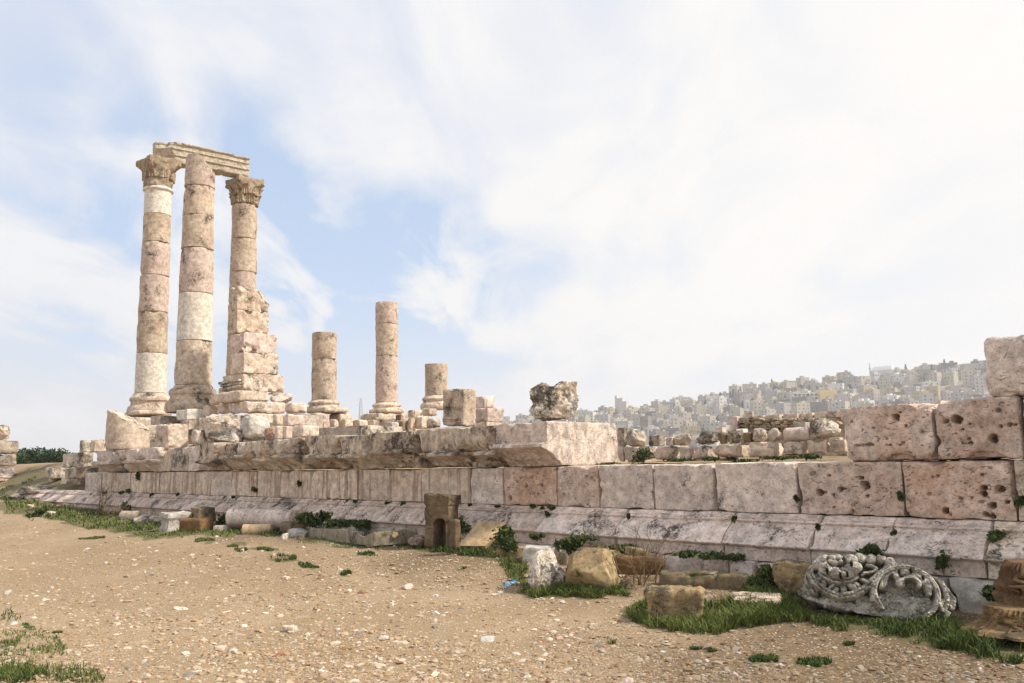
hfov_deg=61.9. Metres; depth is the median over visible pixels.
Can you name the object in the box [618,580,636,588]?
boulder
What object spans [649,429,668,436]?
house
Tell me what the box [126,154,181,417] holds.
column
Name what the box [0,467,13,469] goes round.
stone block
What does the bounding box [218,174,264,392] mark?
column
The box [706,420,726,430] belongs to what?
house
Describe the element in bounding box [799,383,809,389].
house
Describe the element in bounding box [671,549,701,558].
weed bush
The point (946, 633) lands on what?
grass
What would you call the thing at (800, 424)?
stone block
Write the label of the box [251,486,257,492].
wall weed
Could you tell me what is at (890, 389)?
house
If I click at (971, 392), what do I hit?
house
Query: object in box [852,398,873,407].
house
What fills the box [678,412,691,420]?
house
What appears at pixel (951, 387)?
house
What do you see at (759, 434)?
stone block
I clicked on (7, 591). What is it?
loose stone
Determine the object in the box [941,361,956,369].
house
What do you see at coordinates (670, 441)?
stone block
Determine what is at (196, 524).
stone block
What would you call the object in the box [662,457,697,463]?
weed bush
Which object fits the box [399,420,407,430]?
stone block
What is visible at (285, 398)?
stone block
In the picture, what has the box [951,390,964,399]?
house
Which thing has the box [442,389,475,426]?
stone block
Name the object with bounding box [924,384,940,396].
house
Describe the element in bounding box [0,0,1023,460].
sky
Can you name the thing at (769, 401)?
house
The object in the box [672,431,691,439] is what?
house
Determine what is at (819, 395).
school building
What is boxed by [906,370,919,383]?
house
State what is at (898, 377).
house
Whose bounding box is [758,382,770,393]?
house
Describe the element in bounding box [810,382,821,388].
house
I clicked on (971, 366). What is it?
house
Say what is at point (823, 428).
carved stone
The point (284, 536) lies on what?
marble chunk
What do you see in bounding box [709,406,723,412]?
house
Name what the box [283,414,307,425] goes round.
stone block
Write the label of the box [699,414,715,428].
house
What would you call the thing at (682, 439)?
stone block
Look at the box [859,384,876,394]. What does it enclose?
house
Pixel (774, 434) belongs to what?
stone block
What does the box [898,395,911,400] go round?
house
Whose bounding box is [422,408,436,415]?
stone block
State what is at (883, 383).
house
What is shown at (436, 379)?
column
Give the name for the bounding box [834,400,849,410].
house
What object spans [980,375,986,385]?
house
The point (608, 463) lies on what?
weed bush
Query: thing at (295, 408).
stone block
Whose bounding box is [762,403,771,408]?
house
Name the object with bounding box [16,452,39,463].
pine tree
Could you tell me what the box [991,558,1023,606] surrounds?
carved capital
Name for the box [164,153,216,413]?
column
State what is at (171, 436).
frieze block
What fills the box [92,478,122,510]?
dry shrub
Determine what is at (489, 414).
stone block
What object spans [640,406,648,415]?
house
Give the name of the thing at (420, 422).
stone block
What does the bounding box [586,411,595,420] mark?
house
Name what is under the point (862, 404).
house
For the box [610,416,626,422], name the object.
house
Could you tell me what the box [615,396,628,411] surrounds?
apartment tower
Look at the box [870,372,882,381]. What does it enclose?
house
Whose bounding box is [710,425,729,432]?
house
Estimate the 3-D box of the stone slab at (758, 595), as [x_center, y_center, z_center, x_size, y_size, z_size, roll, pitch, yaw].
[2.456,2.631,8.585,0.509,0.177,0.387,-4,-8,18]
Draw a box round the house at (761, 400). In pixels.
[751,398,765,404]
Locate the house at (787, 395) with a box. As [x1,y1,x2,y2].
[785,391,799,398]
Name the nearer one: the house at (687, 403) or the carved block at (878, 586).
the carved block at (878, 586)
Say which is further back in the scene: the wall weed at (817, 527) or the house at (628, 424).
the house at (628, 424)
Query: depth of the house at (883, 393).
801.60 m
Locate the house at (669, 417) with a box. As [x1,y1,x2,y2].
[667,414,677,419]
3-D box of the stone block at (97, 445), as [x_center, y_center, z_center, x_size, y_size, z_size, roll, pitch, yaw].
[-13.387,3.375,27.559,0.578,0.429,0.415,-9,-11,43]
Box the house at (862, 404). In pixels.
[856,402,874,406]
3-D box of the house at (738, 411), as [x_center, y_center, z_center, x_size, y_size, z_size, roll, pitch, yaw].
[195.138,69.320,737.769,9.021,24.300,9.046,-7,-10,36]
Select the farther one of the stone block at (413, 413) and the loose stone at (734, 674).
the stone block at (413, 413)
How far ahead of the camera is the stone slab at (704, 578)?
9.38 m
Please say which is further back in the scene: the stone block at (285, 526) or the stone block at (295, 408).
the stone block at (295, 408)
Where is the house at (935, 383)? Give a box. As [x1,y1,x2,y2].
[921,381,940,391]
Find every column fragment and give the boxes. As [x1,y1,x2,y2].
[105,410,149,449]
[119,511,140,519]
[225,508,303,529]
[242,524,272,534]
[783,427,812,440]
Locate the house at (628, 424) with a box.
[614,419,632,427]
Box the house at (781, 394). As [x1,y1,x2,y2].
[779,390,792,397]
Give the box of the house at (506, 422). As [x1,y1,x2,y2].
[501,421,511,423]
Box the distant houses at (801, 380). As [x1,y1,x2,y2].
[503,359,991,420]
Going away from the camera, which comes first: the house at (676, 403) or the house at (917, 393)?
the house at (917, 393)
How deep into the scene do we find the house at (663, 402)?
935.44 m
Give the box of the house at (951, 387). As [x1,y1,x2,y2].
[945,384,960,391]
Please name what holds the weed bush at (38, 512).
on the ground at (68, 538)
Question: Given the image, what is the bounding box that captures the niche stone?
[424,492,460,547]
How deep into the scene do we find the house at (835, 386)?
863.98 m
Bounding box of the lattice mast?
[357,398,362,419]
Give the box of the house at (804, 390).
[799,388,810,392]
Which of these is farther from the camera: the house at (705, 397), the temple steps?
the house at (705, 397)
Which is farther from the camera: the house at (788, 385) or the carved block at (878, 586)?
the house at (788, 385)
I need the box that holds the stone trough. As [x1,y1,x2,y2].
[308,527,417,546]
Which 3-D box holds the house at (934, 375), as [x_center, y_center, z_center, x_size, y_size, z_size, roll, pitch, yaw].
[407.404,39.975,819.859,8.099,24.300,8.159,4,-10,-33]
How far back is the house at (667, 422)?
778.87 m
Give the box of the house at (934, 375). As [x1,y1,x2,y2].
[929,370,941,385]
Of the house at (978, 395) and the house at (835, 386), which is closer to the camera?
the house at (978, 395)
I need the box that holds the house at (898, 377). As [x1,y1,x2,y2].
[890,372,905,381]
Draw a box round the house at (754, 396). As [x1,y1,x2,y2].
[749,394,760,399]
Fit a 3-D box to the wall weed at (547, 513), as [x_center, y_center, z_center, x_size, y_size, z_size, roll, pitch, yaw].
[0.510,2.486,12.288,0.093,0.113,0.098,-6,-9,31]
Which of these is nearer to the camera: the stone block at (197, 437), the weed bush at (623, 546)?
the weed bush at (623, 546)
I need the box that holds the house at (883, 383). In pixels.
[878,376,893,388]
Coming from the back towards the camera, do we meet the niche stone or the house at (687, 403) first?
the house at (687, 403)
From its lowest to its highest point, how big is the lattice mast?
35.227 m
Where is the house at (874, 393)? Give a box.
[866,388,879,399]
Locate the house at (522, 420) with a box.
[517,418,528,422]
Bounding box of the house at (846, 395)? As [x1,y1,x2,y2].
[834,392,854,399]
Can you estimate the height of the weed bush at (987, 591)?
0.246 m
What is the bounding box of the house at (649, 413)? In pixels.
[645,410,662,415]
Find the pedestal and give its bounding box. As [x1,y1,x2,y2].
[159,510,191,531]
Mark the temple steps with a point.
(192, 418)
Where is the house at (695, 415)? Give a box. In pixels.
[691,412,702,420]
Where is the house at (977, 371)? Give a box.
[973,370,981,374]
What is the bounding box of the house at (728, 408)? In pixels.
[723,405,736,412]
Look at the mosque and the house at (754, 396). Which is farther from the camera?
the mosque
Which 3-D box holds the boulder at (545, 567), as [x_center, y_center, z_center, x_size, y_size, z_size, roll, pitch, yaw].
[0.405,2.758,10.303,0.452,0.527,0.372,2,-8,-19]
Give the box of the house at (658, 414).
[652,411,664,419]
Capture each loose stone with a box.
[3,590,12,593]
[174,607,187,609]
[214,645,226,649]
[230,648,237,653]
[282,625,297,631]
[391,532,397,537]
[401,583,412,589]
[480,636,494,641]
[621,677,633,682]
[730,672,737,676]
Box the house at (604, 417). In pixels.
[595,412,609,422]
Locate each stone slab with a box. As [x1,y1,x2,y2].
[458,521,506,549]
[496,546,525,556]
[522,545,561,561]
[614,554,665,574]
[659,569,718,588]
[716,572,749,589]
[730,591,781,607]
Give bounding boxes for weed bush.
[25,507,46,517]
[121,501,131,510]
[215,513,225,524]
[292,510,333,528]
[321,518,364,528]
[352,518,372,529]
[458,516,470,534]
[487,525,518,552]
[528,533,545,541]
[552,531,597,555]
[595,462,620,464]
[607,543,638,553]
[631,447,653,463]
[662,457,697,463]
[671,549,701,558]
[692,550,745,561]
[701,456,719,461]
[728,458,762,462]
[744,563,776,589]
[759,455,788,460]
[784,453,821,460]
[855,542,886,555]
[935,549,949,574]
[978,584,995,601]
[986,529,1006,542]
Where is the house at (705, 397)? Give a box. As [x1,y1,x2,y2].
[700,394,716,404]
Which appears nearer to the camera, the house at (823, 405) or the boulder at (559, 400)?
the boulder at (559, 400)
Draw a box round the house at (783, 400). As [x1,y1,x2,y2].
[772,398,789,403]
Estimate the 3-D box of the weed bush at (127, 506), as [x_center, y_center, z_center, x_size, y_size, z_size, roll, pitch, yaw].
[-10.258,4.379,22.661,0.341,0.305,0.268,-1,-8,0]
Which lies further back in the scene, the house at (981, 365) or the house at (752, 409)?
the house at (981, 365)
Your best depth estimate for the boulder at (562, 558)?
10.96 m
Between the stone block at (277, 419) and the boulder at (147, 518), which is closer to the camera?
the boulder at (147, 518)
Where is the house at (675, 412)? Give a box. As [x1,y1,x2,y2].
[666,410,680,415]
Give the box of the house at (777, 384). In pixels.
[768,381,781,388]
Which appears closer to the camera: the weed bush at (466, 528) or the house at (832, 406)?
the weed bush at (466, 528)
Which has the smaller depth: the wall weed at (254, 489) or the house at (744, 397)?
the wall weed at (254, 489)
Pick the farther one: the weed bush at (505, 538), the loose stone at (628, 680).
the weed bush at (505, 538)
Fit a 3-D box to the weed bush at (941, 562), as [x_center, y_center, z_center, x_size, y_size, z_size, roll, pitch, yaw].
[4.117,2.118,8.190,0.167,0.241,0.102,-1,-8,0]
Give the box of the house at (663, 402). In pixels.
[660,400,672,407]
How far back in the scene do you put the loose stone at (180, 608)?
9.71 m
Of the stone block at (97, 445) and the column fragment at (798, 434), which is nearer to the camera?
the column fragment at (798, 434)
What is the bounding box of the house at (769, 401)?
[765,396,784,404]
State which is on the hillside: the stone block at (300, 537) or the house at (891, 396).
the house at (891, 396)
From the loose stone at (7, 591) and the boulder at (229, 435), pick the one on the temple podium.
the boulder at (229, 435)
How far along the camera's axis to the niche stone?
12.75 m
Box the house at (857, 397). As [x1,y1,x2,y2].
[855,394,871,400]
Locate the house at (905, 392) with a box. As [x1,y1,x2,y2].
[892,389,911,396]
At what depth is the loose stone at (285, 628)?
8.36 m
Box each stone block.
[0,440,18,453]
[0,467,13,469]
[18,485,55,494]
[45,467,65,478]
[61,478,75,483]
[62,453,73,467]
[65,467,97,478]
[73,452,92,467]
[77,479,84,484]
[79,440,89,452]
[89,439,105,452]
[146,425,156,441]
[179,517,213,531]
[188,429,202,443]
[191,430,205,444]
[191,506,215,521]
[209,390,268,404]
[213,525,227,531]
[239,401,284,413]
[244,413,272,424]
[264,427,274,438]
[269,393,291,403]
[272,414,282,425]
[275,426,281,438]
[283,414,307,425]
[283,426,292,438]
[285,403,306,413]
[293,425,318,437]
[296,535,304,539]
[386,422,398,425]
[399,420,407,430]
[407,417,414,429]
[408,410,421,417]
[415,416,430,428]
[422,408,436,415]
[426,417,440,427]
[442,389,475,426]
[448,519,460,547]
[475,422,500,425]
[476,396,495,408]
[476,408,503,422]
[617,427,627,446]
[623,429,645,446]
[625,546,650,555]
[643,585,704,621]
[649,435,664,446]
[666,437,675,445]
[674,433,690,445]
[695,430,718,444]
[715,427,725,432]
[718,432,729,443]
[728,431,742,443]
[736,429,747,433]
[743,432,753,441]
[753,428,767,441]
[767,428,782,440]
[791,422,809,427]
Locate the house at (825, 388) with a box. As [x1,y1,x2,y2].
[814,387,831,391]
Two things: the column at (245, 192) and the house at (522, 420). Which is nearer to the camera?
the column at (245, 192)
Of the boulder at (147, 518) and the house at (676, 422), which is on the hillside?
the house at (676, 422)
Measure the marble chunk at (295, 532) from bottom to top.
0.212 m
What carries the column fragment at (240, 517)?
on the ground at (68, 538)
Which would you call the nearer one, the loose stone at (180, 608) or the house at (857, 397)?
the loose stone at (180, 608)
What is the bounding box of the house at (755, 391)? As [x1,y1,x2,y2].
[748,389,760,396]
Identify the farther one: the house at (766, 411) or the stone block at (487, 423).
the house at (766, 411)
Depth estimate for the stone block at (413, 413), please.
34.97 m
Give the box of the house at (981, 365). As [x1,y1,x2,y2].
[978,361,985,368]
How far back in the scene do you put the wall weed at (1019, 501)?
8.12 m
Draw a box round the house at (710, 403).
[706,401,713,406]
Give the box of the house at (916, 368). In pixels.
[911,367,927,369]
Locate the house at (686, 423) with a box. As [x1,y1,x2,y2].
[683,420,699,425]
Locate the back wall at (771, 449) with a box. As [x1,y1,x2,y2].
[617,439,847,463]
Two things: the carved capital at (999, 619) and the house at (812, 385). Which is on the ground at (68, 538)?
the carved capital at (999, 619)
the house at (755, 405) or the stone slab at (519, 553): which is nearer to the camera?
the stone slab at (519, 553)
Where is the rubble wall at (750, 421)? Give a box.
[730,410,848,456]
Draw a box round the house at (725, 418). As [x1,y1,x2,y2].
[720,414,729,424]
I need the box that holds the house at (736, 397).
[733,392,744,405]
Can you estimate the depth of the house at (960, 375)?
827.09 m
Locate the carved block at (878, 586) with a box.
[798,552,955,619]
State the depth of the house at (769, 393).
877.35 m
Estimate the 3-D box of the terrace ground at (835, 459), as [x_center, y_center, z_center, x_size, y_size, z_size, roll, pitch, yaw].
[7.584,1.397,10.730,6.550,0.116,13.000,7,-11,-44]
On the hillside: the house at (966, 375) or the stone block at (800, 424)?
the house at (966, 375)
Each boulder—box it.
[0,424,9,439]
[0,469,17,481]
[133,515,159,524]
[202,414,240,442]
[207,429,243,442]
[240,416,269,440]
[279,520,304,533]
[408,535,424,544]
[527,547,564,588]
[529,381,578,420]
[554,552,568,565]
[564,549,618,588]
[576,546,608,550]
[580,541,607,547]
[610,550,619,555]
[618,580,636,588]
[772,559,811,596]
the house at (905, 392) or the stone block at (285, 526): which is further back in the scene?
the house at (905, 392)
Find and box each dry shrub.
[91,495,144,517]
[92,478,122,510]
[599,523,681,585]
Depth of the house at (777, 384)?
931.52 m
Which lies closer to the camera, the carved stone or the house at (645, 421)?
the carved stone
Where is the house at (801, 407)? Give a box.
[791,401,810,413]
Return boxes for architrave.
[153,142,249,177]
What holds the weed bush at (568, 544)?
on the ground at (68, 538)
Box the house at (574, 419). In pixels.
[567,417,577,421]
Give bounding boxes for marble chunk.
[281,533,287,538]
[287,528,307,536]
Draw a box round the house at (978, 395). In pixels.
[967,393,985,397]
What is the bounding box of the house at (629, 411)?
[623,408,635,416]
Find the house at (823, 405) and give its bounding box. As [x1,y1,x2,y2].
[810,399,831,412]
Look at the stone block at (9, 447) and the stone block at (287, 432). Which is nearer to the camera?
the stone block at (287, 432)
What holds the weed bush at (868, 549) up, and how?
on the temple podium
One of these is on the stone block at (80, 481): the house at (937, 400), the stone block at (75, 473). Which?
the stone block at (75, 473)
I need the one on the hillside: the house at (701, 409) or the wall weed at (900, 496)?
the house at (701, 409)
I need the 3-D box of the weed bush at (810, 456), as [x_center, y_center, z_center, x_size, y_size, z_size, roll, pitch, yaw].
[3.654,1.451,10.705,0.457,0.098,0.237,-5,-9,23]
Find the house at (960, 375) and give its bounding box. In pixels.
[958,369,965,379]
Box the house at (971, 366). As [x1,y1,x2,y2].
[960,363,977,370]
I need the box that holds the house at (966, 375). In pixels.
[962,370,972,385]
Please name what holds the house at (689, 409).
on the hillside
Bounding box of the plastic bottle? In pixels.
[502,580,516,587]
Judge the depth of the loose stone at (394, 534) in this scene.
13.27 m
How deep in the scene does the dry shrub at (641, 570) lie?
9.74 m
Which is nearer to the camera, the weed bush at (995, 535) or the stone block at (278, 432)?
the weed bush at (995, 535)
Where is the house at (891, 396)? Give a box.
[882,393,899,398]
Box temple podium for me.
[12,334,1023,613]
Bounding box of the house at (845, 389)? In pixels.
[837,387,856,394]
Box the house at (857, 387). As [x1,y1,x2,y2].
[856,383,871,392]
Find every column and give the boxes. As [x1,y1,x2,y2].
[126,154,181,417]
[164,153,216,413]
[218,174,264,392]
[307,332,339,411]
[372,301,401,413]
[420,363,447,409]
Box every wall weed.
[135,472,139,480]
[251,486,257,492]
[544,510,550,517]
[546,505,555,510]
[731,515,737,523]
[793,494,800,503]
[814,523,820,530]
[889,528,897,535]
[896,490,904,501]
[1013,495,1023,508]
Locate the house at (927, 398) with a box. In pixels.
[919,393,933,403]
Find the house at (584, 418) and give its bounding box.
[578,414,590,422]
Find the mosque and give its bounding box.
[868,362,894,374]
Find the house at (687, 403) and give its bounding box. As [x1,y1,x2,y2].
[680,398,695,406]
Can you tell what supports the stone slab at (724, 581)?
on the ground at (68, 538)
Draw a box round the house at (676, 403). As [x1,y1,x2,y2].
[673,400,679,407]
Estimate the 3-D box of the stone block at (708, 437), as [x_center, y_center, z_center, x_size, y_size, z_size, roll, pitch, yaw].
[3.284,1.619,14.373,0.320,0.239,0.408,5,-10,-38]
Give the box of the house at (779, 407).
[772,401,790,413]
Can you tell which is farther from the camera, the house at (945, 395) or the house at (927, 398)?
the house at (927, 398)
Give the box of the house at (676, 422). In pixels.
[671,417,682,431]
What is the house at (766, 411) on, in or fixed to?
on the hillside
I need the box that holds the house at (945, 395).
[940,390,952,400]
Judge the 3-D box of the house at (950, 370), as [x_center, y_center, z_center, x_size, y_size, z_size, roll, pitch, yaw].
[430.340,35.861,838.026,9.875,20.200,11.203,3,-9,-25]
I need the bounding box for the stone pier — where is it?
[218,286,283,394]
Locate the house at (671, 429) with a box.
[660,426,680,436]
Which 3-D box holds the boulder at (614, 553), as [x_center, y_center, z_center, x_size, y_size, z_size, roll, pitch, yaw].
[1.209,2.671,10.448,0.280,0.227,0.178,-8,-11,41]
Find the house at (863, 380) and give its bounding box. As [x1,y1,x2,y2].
[857,376,870,384]
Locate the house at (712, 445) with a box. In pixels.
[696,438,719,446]
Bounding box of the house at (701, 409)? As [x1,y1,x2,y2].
[694,403,709,413]
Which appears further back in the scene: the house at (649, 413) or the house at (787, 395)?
the house at (649, 413)
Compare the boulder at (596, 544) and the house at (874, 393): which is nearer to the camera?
the boulder at (596, 544)
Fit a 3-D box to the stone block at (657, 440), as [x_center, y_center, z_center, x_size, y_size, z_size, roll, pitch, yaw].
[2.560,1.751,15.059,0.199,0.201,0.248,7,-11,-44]
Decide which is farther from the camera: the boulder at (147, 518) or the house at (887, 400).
the house at (887, 400)
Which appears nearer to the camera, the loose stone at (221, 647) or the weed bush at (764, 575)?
the loose stone at (221, 647)
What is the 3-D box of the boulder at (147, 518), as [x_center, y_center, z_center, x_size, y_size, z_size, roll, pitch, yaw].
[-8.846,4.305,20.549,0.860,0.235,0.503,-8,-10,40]
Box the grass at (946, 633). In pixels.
[0,470,1023,682]
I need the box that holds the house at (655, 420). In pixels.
[652,417,665,425]
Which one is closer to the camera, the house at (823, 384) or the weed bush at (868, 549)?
the weed bush at (868, 549)
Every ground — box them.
[0,451,1023,682]
[567,456,1010,465]
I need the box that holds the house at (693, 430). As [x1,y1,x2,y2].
[682,426,700,434]
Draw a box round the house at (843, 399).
[841,398,851,407]
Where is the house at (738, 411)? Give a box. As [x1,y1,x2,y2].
[730,407,743,417]
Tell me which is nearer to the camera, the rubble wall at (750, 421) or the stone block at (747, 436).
the stone block at (747, 436)
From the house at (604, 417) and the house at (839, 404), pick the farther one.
the house at (604, 417)
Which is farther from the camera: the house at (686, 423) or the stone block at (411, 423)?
the house at (686, 423)
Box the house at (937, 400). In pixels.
[934,397,940,403]
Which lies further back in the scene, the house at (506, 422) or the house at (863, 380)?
the house at (506, 422)
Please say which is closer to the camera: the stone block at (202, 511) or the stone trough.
the stone trough
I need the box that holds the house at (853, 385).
[849,382,857,388]
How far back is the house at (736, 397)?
872.99 m
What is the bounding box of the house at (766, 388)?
[764,385,772,394]
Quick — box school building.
[790,390,836,400]
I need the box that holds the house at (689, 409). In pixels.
[684,406,694,413]
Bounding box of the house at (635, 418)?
[627,412,644,424]
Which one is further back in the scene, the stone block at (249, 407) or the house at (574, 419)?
the house at (574, 419)
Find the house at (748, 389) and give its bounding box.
[745,387,758,391]
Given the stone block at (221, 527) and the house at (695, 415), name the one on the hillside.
the house at (695, 415)
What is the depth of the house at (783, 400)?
815.69 m
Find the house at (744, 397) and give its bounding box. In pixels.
[740,394,751,404]
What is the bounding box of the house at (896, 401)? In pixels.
[891,399,903,404]
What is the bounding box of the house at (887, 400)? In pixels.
[874,397,894,405]
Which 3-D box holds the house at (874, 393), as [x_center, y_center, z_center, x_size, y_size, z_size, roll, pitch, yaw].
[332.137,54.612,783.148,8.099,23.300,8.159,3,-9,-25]
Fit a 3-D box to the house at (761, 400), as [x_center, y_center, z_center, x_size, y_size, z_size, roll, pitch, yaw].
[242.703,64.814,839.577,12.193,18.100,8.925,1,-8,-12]
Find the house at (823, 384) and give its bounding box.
[814,382,828,387]
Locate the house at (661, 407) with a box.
[655,404,669,414]
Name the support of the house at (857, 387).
on the hillside
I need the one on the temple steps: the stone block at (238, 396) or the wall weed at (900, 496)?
the stone block at (238, 396)
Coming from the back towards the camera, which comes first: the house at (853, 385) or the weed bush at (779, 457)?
the house at (853, 385)
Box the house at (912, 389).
[900,386,920,397]
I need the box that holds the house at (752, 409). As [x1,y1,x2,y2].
[744,408,757,413]
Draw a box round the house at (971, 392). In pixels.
[964,389,983,395]
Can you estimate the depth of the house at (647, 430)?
739.10 m
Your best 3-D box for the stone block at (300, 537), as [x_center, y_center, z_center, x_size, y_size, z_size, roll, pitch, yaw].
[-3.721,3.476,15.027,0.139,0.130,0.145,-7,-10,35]
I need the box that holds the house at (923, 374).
[915,369,932,381]
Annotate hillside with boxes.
[440,380,1021,460]
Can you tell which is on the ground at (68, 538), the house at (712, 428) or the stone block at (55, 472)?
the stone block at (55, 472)
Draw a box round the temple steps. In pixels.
[125,402,240,428]
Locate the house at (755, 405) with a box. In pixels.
[750,400,761,415]
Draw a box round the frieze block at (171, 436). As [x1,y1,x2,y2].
[155,424,187,448]
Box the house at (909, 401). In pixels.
[903,398,918,403]
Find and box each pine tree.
[14,446,75,462]
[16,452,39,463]
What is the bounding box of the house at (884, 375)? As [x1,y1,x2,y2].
[880,372,893,377]
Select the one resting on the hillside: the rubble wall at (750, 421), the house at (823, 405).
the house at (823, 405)
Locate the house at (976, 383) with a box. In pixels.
[969,375,984,392]
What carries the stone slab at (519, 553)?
on the ground at (68, 538)
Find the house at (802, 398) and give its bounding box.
[792,395,812,402]
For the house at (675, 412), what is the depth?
868.01 m
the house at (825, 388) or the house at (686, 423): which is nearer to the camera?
the house at (686, 423)
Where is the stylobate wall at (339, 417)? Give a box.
[307,407,418,431]
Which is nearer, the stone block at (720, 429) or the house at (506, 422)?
the stone block at (720, 429)
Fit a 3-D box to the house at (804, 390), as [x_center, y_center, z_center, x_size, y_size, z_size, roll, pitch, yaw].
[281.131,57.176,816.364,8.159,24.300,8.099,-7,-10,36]
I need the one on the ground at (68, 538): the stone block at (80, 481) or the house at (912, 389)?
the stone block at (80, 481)
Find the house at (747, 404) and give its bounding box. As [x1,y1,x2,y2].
[743,399,751,409]
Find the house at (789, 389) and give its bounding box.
[784,387,800,391]
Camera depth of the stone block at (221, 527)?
17.38 m
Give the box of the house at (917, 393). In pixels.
[914,389,928,403]
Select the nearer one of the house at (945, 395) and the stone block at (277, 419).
the stone block at (277, 419)
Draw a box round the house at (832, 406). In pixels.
[831,401,834,410]
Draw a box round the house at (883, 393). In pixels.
[880,390,885,399]
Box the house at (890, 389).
[886,386,897,395]
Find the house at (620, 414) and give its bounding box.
[615,412,624,417]
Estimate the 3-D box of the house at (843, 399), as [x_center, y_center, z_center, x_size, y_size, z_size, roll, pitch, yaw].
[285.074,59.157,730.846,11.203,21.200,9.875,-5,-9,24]
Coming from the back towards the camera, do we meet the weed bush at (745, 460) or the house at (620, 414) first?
the house at (620, 414)
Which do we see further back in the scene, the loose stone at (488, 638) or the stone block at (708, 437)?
the stone block at (708, 437)
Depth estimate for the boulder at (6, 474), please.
37.06 m
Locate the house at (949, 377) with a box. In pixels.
[941,372,958,384]
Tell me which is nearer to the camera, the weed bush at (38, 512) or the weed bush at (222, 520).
the weed bush at (222, 520)
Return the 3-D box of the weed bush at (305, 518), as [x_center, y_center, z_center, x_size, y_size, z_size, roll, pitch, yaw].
[-3.655,3.273,15.661,0.765,0.364,0.402,0,-8,-8]
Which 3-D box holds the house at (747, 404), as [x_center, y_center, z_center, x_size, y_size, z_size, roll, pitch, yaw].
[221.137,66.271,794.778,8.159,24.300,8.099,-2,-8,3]
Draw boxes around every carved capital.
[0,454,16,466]
[959,601,1023,641]
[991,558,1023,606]
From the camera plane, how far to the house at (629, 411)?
921.54 m
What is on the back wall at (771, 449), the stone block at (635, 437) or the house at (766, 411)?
the stone block at (635, 437)
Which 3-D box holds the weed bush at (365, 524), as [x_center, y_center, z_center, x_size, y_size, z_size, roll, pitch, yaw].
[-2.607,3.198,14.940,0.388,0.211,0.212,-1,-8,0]
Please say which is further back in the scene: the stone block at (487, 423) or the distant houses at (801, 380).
the distant houses at (801, 380)
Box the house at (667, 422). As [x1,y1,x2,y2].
[658,420,670,427]
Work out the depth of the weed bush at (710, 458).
11.59 m
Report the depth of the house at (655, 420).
847.99 m
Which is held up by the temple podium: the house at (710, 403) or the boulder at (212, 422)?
the boulder at (212, 422)
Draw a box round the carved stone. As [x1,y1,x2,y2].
[810,419,840,438]
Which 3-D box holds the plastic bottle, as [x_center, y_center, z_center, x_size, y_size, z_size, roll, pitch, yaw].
[-0.007,2.993,10.541,0.250,0.083,0.078,6,-11,-43]
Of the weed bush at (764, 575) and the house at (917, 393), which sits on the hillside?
the house at (917, 393)
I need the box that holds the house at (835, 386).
[829,382,843,389]
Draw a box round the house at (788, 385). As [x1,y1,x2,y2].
[781,382,796,389]
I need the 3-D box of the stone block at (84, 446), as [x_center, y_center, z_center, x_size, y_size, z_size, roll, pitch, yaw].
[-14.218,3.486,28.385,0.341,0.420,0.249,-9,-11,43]
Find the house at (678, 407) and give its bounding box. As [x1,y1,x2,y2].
[669,405,684,412]
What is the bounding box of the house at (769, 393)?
[764,389,779,398]
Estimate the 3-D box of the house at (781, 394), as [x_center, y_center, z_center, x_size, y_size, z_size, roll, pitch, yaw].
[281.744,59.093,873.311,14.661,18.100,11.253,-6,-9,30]
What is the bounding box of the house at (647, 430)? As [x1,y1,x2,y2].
[643,426,659,437]
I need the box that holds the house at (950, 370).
[942,368,957,372]
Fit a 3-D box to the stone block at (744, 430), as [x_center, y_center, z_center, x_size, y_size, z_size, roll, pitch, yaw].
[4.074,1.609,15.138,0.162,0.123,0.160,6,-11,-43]
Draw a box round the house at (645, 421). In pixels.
[639,416,651,427]
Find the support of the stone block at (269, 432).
on the temple podium
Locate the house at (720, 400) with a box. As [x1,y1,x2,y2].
[714,396,726,406]
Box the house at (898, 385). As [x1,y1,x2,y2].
[893,382,908,388]
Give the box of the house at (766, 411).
[761,407,774,414]
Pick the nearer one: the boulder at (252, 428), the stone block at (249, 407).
the boulder at (252, 428)
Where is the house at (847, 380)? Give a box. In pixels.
[842,374,856,386]
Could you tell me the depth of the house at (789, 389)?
881.05 m
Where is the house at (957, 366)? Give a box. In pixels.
[951,364,959,371]
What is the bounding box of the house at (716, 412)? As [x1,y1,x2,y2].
[710,408,720,420]
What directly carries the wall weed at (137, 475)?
attached to the temple podium
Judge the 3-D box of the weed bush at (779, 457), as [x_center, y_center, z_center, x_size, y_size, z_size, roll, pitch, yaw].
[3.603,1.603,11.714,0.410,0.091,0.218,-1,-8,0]
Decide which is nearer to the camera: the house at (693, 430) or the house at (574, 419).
the house at (693, 430)
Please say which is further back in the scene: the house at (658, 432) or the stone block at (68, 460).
the house at (658, 432)
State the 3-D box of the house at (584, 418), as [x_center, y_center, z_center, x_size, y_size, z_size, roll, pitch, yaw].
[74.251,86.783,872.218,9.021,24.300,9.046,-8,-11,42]
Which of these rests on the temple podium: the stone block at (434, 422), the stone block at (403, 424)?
the stone block at (434, 422)
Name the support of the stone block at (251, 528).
on the ground at (68, 538)

